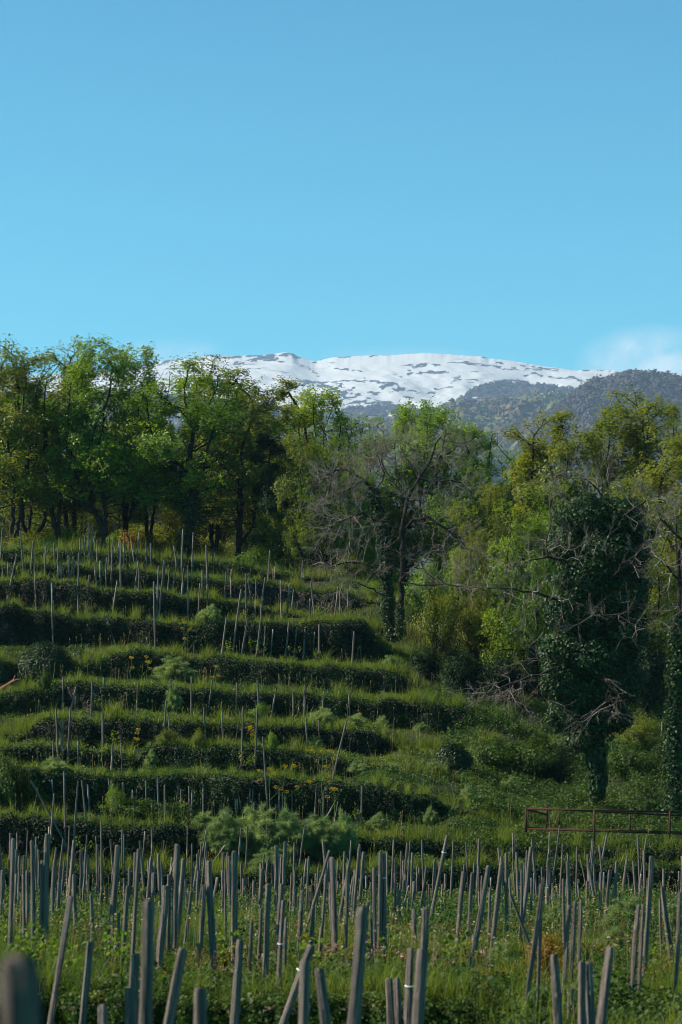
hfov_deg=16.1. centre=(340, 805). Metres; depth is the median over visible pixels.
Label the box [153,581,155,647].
vineyard stake
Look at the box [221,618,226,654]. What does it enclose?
vineyard stake
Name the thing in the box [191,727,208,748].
shrub
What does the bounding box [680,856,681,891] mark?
vineyard stake
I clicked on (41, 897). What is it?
vineyard stake
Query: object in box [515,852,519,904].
vineyard stake
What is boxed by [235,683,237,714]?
vineyard stake
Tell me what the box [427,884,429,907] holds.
vineyard stake
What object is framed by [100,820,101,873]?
vineyard stake
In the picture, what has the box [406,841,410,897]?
vineyard stake
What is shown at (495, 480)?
spring wood hill
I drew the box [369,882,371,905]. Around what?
vineyard stake
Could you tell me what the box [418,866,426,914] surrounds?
vineyard stake
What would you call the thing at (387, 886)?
vineyard stake
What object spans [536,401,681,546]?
tree
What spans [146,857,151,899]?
vineyard stake
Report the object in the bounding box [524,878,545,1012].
vineyard stake
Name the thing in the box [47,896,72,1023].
vineyard stake
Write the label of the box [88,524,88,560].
vineyard stake
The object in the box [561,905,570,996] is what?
vineyard stake
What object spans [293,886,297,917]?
vineyard stake
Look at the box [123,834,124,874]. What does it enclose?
vineyard stake
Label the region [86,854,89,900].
vineyard stake
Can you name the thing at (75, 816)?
vineyard stake
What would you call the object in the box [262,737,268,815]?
vineyard stake
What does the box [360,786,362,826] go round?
vineyard stake
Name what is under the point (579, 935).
vineyard stake
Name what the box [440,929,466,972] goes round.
grapevine
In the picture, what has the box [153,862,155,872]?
vineyard stake
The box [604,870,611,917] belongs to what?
vineyard stake
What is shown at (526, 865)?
vineyard stake
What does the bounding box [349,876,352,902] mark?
vineyard stake
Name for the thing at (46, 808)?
vineyard stake
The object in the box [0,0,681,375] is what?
sky
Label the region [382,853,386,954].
vineyard stake
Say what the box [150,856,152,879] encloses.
vineyard stake
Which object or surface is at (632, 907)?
fennel
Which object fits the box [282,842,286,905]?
vineyard stake
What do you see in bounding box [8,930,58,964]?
grapevine
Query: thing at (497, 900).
vineyard stake
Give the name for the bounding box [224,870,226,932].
vineyard stake
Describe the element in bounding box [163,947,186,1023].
vineyard stake
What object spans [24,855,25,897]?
vineyard stake
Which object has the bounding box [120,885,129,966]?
vineyard stake
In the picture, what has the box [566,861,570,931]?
vineyard stake
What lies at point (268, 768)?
giant fennel
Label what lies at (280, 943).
vineyard stake
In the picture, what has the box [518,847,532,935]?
vineyard stake
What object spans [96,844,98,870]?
vineyard stake
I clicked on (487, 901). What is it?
grapevine
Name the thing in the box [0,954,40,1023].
vineyard stake
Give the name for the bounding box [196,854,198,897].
vineyard stake
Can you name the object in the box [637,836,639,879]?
vineyard stake
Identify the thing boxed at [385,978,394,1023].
vineyard stake
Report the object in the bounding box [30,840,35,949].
vineyard stake
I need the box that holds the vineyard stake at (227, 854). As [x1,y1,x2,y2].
[226,852,228,903]
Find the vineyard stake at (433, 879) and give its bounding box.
[431,862,434,904]
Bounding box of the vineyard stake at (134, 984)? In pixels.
[131,953,139,1023]
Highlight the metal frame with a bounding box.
[525,805,681,843]
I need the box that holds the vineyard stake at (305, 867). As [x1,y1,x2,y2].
[303,859,306,889]
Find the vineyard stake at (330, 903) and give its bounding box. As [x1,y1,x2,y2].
[329,882,330,927]
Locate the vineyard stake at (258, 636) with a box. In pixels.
[255,621,261,655]
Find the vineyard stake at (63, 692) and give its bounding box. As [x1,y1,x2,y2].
[62,677,63,708]
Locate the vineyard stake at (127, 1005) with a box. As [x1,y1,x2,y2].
[124,988,130,1023]
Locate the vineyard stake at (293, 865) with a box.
[292,842,294,902]
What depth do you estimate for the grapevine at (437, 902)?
44.46 m
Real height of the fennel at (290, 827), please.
1.385 m
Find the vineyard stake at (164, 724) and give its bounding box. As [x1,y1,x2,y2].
[163,701,166,731]
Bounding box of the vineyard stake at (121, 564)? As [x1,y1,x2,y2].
[120,541,121,587]
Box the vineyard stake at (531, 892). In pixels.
[530,878,532,914]
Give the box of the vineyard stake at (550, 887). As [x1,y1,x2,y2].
[549,874,550,902]
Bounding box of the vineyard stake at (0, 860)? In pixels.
[0,845,0,875]
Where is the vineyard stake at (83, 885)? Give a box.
[82,870,85,900]
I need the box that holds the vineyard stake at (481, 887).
[480,876,482,898]
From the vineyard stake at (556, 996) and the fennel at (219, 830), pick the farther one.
the fennel at (219, 830)
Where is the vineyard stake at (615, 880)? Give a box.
[613,861,618,908]
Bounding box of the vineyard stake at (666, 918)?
[660,886,673,966]
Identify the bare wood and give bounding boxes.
[2,379,578,431]
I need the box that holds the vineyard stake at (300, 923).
[296,890,304,963]
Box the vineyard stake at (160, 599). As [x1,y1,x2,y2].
[158,560,164,618]
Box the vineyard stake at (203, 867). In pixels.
[199,841,206,902]
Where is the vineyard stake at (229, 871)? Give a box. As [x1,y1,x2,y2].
[228,864,230,911]
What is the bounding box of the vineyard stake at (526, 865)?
[525,850,526,879]
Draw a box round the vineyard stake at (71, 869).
[68,847,73,895]
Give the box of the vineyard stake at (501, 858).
[500,856,504,901]
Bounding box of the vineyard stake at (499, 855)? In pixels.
[498,848,500,863]
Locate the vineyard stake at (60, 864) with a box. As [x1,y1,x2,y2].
[56,839,63,900]
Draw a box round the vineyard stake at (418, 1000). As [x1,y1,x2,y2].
[411,948,425,1023]
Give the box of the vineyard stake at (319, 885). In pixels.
[303,850,330,935]
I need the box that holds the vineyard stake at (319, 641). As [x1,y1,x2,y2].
[318,624,319,658]
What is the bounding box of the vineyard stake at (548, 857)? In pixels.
[547,854,553,901]
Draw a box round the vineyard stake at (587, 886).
[585,881,588,914]
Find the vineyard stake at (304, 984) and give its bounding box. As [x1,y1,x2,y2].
[298,960,310,1023]
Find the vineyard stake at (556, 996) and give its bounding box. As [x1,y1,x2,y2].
[550,954,562,1023]
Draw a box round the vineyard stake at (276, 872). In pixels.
[273,845,278,913]
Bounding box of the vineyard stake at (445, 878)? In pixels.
[443,874,446,908]
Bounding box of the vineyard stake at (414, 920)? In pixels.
[411,909,416,946]
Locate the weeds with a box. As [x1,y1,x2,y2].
[0,547,681,1023]
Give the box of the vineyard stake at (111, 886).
[109,875,112,901]
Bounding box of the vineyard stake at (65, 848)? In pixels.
[63,771,66,858]
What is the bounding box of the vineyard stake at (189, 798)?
[187,786,189,823]
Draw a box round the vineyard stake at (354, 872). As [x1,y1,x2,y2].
[350,870,355,915]
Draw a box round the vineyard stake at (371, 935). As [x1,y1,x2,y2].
[370,919,373,963]
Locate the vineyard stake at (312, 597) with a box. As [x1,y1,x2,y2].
[310,581,314,613]
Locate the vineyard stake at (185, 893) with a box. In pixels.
[185,879,186,911]
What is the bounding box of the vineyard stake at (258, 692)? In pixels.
[257,680,259,705]
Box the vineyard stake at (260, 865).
[258,863,261,899]
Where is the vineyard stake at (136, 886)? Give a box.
[129,849,140,987]
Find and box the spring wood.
[1,389,573,479]
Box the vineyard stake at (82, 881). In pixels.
[82,867,84,900]
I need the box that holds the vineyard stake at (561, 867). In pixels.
[559,844,562,890]
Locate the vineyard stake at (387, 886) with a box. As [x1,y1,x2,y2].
[386,853,388,897]
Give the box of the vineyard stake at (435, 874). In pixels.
[434,859,435,888]
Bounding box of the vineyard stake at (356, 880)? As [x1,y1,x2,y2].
[351,846,360,921]
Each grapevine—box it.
[0,910,14,944]
[2,897,30,923]
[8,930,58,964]
[15,922,53,968]
[28,927,59,951]
[32,938,93,976]
[53,833,70,860]
[55,901,97,925]
[74,836,94,859]
[77,890,98,905]
[78,925,141,969]
[84,601,96,613]
[91,882,119,901]
[93,693,101,711]
[104,730,123,749]
[107,933,154,973]
[138,881,147,902]
[176,797,196,811]
[178,797,187,819]
[196,926,248,977]
[215,891,228,905]
[219,640,234,653]
[223,899,246,914]
[229,891,246,913]
[236,753,256,769]
[241,639,254,655]
[245,920,263,958]
[248,752,257,771]
[251,896,273,914]
[255,644,266,657]
[271,887,289,905]
[276,934,332,978]
[283,886,292,905]
[286,644,301,660]
[296,881,309,909]
[302,915,327,940]
[309,891,338,915]
[337,937,370,964]
[352,807,361,826]
[355,917,399,947]
[366,931,398,961]
[386,889,401,912]
[395,900,424,924]
[425,887,450,912]
[433,905,464,930]
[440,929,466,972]
[458,927,481,961]
[475,892,494,909]
[522,928,563,977]
[580,882,591,899]
[602,882,624,902]
[637,941,672,977]
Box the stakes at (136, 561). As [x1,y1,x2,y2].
[0,527,679,1023]
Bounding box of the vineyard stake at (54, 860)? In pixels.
[49,847,56,903]
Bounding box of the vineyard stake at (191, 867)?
[191,844,192,890]
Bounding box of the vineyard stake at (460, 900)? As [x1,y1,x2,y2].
[454,871,464,951]
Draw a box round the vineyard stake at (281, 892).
[273,884,283,956]
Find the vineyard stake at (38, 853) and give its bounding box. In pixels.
[37,849,39,894]
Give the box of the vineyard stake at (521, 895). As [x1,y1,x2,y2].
[519,870,523,942]
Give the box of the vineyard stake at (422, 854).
[421,840,424,890]
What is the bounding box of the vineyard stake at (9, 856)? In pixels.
[8,833,10,892]
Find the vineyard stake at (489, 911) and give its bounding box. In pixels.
[487,888,491,944]
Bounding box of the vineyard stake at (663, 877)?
[662,869,664,885]
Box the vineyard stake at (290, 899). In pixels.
[289,873,292,915]
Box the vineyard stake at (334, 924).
[329,857,337,956]
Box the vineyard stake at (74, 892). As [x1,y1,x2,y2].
[72,874,77,937]
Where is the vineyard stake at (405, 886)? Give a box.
[404,874,405,908]
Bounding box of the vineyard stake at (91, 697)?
[90,681,92,716]
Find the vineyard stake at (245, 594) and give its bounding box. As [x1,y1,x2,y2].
[245,573,246,619]
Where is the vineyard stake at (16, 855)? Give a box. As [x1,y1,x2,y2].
[15,849,17,873]
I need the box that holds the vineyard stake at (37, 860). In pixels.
[35,844,37,892]
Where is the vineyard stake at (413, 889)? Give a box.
[411,881,415,908]
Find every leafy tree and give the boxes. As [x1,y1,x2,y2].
[0,333,63,544]
[0,349,102,545]
[0,366,97,539]
[0,368,41,511]
[0,504,18,548]
[0,505,53,545]
[0,506,55,539]
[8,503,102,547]
[16,397,108,540]
[29,332,163,549]
[30,333,119,536]
[49,488,159,543]
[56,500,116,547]
[83,340,179,542]
[87,398,216,541]
[107,368,185,539]
[108,493,208,552]
[119,352,248,558]
[138,505,222,538]
[168,354,260,559]
[168,499,296,558]
[179,366,298,559]
[179,403,275,551]
[197,512,296,553]
[218,475,347,571]
[221,375,344,548]
[247,433,295,565]
[253,430,331,571]
[256,383,366,541]
[289,395,376,577]
[320,412,424,597]
[331,456,383,583]
[348,495,420,588]
[355,395,452,596]
[385,401,496,605]
[436,521,496,659]
[440,481,528,610]
[441,418,506,574]
[470,431,535,597]
[474,484,562,690]
[489,408,580,620]
[499,480,596,701]
[505,406,639,584]
[552,406,673,586]
[579,472,681,695]
[583,384,681,608]
[587,394,681,628]
[616,432,681,615]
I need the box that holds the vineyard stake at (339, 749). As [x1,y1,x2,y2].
[332,721,346,776]
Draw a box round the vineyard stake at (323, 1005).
[315,968,331,1023]
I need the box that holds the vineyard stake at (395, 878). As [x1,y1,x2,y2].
[394,873,396,910]
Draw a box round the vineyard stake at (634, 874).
[632,861,636,902]
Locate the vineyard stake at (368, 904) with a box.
[365,902,369,952]
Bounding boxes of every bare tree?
[289,423,427,642]
[354,414,506,637]
[442,447,679,805]
[632,468,681,820]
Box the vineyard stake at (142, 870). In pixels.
[139,841,146,899]
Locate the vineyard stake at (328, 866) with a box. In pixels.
[327,859,329,876]
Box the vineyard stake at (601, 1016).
[596,946,613,1023]
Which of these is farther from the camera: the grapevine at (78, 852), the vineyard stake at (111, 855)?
the grapevine at (78, 852)
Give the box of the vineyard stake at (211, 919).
[206,861,217,974]
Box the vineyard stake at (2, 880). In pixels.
[0,870,4,919]
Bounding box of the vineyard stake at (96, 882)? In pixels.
[95,871,97,900]
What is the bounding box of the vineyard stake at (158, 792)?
[157,777,159,810]
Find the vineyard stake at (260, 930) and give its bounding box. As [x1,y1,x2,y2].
[256,908,262,965]
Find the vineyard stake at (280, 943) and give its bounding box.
[276,900,284,986]
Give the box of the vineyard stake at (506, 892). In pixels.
[505,853,508,934]
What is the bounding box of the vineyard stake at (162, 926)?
[155,885,168,982]
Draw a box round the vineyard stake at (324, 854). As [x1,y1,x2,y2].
[322,841,328,901]
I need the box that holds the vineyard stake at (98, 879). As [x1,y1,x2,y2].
[97,865,99,905]
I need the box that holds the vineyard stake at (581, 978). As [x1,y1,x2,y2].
[577,961,585,1023]
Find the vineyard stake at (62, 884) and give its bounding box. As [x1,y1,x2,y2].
[61,861,64,900]
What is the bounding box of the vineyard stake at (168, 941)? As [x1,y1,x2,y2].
[166,874,170,956]
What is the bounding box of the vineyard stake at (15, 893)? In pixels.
[13,874,16,922]
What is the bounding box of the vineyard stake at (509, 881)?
[508,878,511,915]
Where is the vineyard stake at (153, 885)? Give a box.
[150,873,156,902]
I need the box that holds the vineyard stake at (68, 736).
[66,708,70,765]
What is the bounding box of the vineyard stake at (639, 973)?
[636,904,644,1004]
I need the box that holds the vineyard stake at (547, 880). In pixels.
[546,861,548,907]
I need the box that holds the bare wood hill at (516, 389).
[16,386,541,430]
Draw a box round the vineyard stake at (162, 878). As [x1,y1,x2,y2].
[160,861,163,900]
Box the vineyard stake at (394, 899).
[394,883,395,922]
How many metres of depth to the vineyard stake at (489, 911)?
31.65 m
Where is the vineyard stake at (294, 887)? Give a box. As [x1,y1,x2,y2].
[292,871,295,908]
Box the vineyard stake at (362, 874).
[357,852,364,908]
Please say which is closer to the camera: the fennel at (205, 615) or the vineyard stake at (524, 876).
the vineyard stake at (524, 876)
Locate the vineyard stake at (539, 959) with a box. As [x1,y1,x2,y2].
[536,884,541,1009]
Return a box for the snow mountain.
[3,352,681,410]
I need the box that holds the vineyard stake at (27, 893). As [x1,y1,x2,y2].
[26,870,28,925]
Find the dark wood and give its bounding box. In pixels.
[531,368,681,470]
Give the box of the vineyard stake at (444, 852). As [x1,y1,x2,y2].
[429,835,448,931]
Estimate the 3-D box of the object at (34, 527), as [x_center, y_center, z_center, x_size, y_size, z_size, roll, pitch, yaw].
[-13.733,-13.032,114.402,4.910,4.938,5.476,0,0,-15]
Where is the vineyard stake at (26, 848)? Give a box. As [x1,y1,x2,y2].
[26,830,27,869]
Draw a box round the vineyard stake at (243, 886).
[241,879,244,909]
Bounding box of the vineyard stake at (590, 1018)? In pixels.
[585,962,595,1023]
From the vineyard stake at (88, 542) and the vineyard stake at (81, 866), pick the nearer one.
the vineyard stake at (81, 866)
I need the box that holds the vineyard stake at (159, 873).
[157,853,160,904]
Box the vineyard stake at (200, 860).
[199,843,202,876]
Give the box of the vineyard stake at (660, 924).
[659,899,662,961]
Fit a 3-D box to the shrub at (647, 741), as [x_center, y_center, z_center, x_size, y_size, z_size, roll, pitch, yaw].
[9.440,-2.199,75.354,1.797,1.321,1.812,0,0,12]
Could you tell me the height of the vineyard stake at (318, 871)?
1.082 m
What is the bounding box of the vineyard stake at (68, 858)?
[66,826,69,891]
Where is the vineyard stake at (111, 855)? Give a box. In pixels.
[110,839,113,874]
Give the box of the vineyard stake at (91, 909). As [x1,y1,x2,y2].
[89,895,93,936]
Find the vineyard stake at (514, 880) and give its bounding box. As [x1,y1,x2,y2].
[512,862,515,902]
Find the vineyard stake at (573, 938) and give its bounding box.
[568,901,576,984]
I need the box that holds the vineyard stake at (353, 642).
[351,631,354,661]
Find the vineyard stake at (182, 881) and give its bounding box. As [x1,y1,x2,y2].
[177,858,185,942]
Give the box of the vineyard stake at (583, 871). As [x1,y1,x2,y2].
[580,860,585,885]
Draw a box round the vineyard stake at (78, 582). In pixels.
[77,553,79,613]
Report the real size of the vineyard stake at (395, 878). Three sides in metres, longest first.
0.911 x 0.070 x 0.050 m
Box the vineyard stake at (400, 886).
[399,851,401,889]
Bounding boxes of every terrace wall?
[0,562,380,614]
[0,576,307,621]
[0,602,412,663]
[0,647,441,695]
[0,679,501,733]
[0,741,389,778]
[0,766,478,824]
[0,811,681,864]
[0,985,510,1023]
[1,547,332,583]
[1,716,419,757]
[2,860,680,900]
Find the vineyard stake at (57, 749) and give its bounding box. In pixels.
[55,709,58,761]
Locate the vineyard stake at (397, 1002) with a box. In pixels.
[393,977,402,1023]
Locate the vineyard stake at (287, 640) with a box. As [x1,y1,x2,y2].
[284,622,289,658]
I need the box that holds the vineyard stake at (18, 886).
[17,856,20,903]
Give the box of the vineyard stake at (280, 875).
[278,857,282,893]
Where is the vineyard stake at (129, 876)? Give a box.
[128,868,130,906]
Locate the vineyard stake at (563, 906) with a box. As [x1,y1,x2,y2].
[562,878,565,945]
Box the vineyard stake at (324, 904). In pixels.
[318,874,327,961]
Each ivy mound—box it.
[0,661,12,681]
[16,640,73,677]
[72,650,90,659]
[433,742,472,770]
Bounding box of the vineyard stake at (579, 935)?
[577,900,582,966]
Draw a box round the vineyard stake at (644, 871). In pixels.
[643,850,645,893]
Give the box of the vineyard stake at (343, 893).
[338,860,350,922]
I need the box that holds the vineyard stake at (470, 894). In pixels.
[466,873,473,945]
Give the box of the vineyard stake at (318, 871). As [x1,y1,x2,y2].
[315,868,319,917]
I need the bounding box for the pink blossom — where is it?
[175,928,657,976]
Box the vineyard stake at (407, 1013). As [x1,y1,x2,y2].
[403,948,413,1023]
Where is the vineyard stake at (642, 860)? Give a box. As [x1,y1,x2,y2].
[638,837,646,891]
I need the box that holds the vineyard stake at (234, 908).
[231,851,237,972]
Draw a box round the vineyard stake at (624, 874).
[622,855,627,892]
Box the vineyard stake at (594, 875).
[593,854,596,888]
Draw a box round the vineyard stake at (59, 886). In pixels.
[56,866,61,916]
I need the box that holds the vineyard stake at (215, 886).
[213,877,218,903]
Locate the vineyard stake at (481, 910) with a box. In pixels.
[469,865,490,967]
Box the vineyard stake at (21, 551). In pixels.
[19,530,23,573]
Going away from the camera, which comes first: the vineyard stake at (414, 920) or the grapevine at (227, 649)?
the vineyard stake at (414, 920)
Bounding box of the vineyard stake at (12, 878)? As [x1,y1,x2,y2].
[8,838,15,950]
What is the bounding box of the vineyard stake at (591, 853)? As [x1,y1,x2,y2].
[587,839,592,880]
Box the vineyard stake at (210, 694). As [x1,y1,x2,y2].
[207,679,212,715]
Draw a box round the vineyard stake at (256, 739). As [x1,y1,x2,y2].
[254,708,257,773]
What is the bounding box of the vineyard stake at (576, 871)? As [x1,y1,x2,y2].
[575,846,577,897]
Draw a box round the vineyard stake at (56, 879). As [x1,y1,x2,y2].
[55,860,56,897]
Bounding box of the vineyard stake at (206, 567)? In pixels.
[205,545,207,595]
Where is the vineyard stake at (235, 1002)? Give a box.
[230,939,243,1023]
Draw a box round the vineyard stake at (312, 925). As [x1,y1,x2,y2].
[310,908,314,965]
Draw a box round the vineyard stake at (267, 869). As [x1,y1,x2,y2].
[264,860,269,898]
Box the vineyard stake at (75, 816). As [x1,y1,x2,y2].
[73,781,78,839]
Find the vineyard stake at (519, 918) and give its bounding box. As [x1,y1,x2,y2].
[509,894,531,950]
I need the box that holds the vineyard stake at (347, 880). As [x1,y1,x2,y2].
[343,873,349,960]
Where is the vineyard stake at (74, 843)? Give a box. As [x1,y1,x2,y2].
[67,840,75,897]
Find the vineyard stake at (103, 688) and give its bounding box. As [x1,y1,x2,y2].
[101,677,104,709]
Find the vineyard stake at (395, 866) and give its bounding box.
[394,860,396,874]
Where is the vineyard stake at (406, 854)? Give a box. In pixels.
[402,843,407,893]
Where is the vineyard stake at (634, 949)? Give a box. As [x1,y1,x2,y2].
[629,905,640,1005]
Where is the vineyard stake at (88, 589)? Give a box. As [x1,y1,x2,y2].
[84,575,89,611]
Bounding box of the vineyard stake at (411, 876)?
[410,852,413,892]
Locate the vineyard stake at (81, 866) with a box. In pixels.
[79,849,82,903]
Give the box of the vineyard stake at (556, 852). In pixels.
[552,825,560,882]
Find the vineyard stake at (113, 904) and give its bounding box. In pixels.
[106,845,120,951]
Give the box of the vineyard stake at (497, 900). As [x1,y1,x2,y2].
[489,862,503,954]
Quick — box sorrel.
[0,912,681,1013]
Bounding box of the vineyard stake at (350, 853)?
[349,840,351,883]
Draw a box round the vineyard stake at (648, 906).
[642,856,654,975]
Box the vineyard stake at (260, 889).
[258,869,262,913]
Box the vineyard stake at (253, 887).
[251,880,254,913]
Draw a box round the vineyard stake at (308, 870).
[305,856,309,908]
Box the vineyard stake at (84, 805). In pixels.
[81,780,86,821]
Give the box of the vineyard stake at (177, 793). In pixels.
[176,785,178,805]
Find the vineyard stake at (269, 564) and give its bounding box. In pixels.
[267,550,270,579]
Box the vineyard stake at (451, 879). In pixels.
[449,842,453,899]
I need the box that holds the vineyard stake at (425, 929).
[420,908,428,1023]
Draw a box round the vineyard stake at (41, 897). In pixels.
[39,864,42,951]
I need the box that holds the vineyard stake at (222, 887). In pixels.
[220,870,223,915]
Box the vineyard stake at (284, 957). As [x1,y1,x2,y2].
[282,918,287,981]
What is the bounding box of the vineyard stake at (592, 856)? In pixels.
[591,841,593,872]
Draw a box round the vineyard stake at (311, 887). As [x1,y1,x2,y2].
[310,885,312,909]
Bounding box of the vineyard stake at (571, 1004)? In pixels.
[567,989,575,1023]
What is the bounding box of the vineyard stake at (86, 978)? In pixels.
[79,941,93,1023]
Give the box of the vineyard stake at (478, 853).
[475,839,480,901]
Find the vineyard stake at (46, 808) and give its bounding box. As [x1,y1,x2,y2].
[30,780,70,854]
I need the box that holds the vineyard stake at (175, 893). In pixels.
[171,844,179,953]
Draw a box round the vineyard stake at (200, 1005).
[194,988,206,1023]
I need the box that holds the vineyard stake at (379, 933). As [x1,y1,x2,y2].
[377,851,381,958]
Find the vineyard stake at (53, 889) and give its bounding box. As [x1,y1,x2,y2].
[51,866,54,934]
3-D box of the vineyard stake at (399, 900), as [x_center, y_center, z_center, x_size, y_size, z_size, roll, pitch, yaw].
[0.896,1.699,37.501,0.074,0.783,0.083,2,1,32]
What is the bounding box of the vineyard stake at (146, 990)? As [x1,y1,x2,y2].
[138,900,154,1023]
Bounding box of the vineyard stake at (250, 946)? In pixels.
[248,921,252,974]
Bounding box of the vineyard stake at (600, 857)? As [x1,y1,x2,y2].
[598,845,605,897]
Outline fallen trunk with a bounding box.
[0,675,20,691]
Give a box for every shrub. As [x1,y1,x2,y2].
[0,749,42,811]
[2,530,51,549]
[23,785,54,812]
[25,523,99,548]
[35,668,53,691]
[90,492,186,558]
[95,791,149,818]
[104,782,122,805]
[105,531,122,549]
[115,529,145,551]
[120,798,205,821]
[142,532,167,557]
[155,728,177,743]
[159,539,221,557]
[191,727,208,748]
[218,538,299,570]
[224,515,271,561]
[247,702,273,720]
[264,730,279,750]
[292,541,348,576]
[325,553,368,581]
[358,579,399,596]
[404,551,461,618]
[405,644,462,681]
[412,586,467,654]
[437,647,497,699]
[439,543,487,622]
[452,593,496,658]
[464,734,519,771]
[475,535,529,646]
[479,652,536,702]
[487,608,529,659]
[492,733,565,779]
[516,632,551,699]
[522,742,582,782]
[542,735,583,756]
[606,737,659,780]
[612,620,670,718]
[614,715,665,751]
[649,736,678,779]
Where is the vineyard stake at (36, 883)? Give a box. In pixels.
[34,846,37,897]
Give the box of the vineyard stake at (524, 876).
[523,862,524,896]
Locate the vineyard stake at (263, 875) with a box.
[261,854,264,903]
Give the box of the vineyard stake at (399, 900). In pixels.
[396,890,400,920]
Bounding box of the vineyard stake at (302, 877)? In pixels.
[298,876,303,916]
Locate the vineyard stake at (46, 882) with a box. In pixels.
[43,834,49,946]
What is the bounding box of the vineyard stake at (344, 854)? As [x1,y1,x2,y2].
[342,851,345,908]
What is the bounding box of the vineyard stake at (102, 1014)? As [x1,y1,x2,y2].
[98,1004,107,1023]
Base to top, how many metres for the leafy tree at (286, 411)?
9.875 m
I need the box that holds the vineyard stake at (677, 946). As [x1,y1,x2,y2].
[673,892,680,1008]
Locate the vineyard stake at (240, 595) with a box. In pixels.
[232,589,241,653]
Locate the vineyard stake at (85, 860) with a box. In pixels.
[83,849,87,884]
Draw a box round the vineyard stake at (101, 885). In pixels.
[99,874,102,903]
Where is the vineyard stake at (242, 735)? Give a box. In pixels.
[241,706,243,768]
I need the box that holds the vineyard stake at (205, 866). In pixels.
[205,845,207,901]
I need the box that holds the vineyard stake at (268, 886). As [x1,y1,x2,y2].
[261,883,271,980]
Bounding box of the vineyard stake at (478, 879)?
[478,866,479,891]
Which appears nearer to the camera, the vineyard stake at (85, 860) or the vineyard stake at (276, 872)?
the vineyard stake at (276, 872)
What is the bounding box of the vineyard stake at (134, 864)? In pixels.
[132,852,135,897]
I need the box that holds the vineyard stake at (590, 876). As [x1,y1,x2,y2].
[587,862,594,899]
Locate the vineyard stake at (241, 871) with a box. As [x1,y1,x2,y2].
[240,863,242,902]
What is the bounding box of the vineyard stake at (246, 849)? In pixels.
[245,826,247,869]
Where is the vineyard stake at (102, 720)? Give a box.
[101,713,103,747]
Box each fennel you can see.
[39,754,68,772]
[134,728,139,753]
[142,748,162,769]
[145,655,151,680]
[149,655,197,681]
[161,681,184,712]
[180,621,191,659]
[189,811,213,825]
[195,604,221,622]
[197,805,251,856]
[226,803,288,857]
[247,725,255,738]
[248,847,292,873]
[257,767,282,816]
[258,807,319,859]
[272,764,299,808]
[296,812,349,860]
[306,749,335,815]
[308,706,337,723]
[308,735,325,748]
[326,787,337,822]
[333,803,360,856]
[347,712,369,725]
[347,757,369,774]
[365,811,389,828]
[370,850,391,868]
[374,715,389,728]
[382,655,396,665]
[386,762,400,772]
[411,722,430,731]
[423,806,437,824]
[425,760,443,773]
[458,784,476,801]
[483,937,515,970]
[498,774,520,791]
[508,857,529,892]
[542,902,571,929]
[592,925,631,949]
[597,895,654,927]
[658,901,681,928]
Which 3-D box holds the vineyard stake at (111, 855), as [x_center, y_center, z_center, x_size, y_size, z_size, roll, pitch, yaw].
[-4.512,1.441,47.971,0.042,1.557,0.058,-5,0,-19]
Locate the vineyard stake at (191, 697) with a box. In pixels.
[190,677,191,712]
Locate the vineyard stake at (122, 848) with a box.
[121,829,122,866]
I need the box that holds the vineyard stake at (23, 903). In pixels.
[22,875,25,943]
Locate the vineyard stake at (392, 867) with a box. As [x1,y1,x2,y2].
[390,840,394,896]
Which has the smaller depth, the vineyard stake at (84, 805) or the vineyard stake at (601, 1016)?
the vineyard stake at (601, 1016)
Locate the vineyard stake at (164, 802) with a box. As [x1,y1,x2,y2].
[164,785,165,817]
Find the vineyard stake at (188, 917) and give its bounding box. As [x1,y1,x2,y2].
[183,891,192,943]
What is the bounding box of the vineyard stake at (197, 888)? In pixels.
[195,871,198,915]
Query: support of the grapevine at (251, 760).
on the ground at (412, 732)
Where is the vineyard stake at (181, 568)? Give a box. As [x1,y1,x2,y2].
[180,529,183,573]
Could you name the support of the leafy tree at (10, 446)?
on the ground at (412, 732)
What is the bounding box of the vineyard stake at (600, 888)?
[598,872,601,910]
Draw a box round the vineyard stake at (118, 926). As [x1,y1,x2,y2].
[117,913,119,949]
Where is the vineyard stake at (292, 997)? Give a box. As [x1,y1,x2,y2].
[279,944,314,1023]
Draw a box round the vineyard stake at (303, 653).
[302,629,305,661]
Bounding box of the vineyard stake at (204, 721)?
[203,707,206,740]
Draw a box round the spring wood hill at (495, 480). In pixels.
[0,423,544,567]
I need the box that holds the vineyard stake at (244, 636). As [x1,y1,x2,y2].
[241,618,247,654]
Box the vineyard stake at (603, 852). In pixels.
[597,834,607,889]
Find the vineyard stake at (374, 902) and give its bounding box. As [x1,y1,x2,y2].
[372,867,376,962]
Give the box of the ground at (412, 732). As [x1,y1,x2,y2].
[0,550,681,1023]
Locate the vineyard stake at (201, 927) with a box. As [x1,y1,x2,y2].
[198,884,205,972]
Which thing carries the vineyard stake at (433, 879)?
on the ground at (412, 732)
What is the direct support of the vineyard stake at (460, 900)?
on the ground at (412, 732)
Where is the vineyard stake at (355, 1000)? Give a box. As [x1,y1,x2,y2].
[347,906,367,1023]
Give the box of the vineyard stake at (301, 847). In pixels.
[299,827,304,867]
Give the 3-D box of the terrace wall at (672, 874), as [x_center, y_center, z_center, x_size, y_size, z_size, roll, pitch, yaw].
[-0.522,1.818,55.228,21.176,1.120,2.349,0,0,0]
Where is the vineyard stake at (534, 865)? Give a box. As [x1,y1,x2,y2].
[531,839,537,898]
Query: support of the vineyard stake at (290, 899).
on the ground at (412, 732)
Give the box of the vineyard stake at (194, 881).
[193,864,196,893]
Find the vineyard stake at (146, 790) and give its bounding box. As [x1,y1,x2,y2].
[145,780,146,801]
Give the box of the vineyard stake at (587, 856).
[586,854,591,903]
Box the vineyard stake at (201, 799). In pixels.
[198,784,203,814]
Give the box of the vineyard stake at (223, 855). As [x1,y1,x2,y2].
[222,852,224,869]

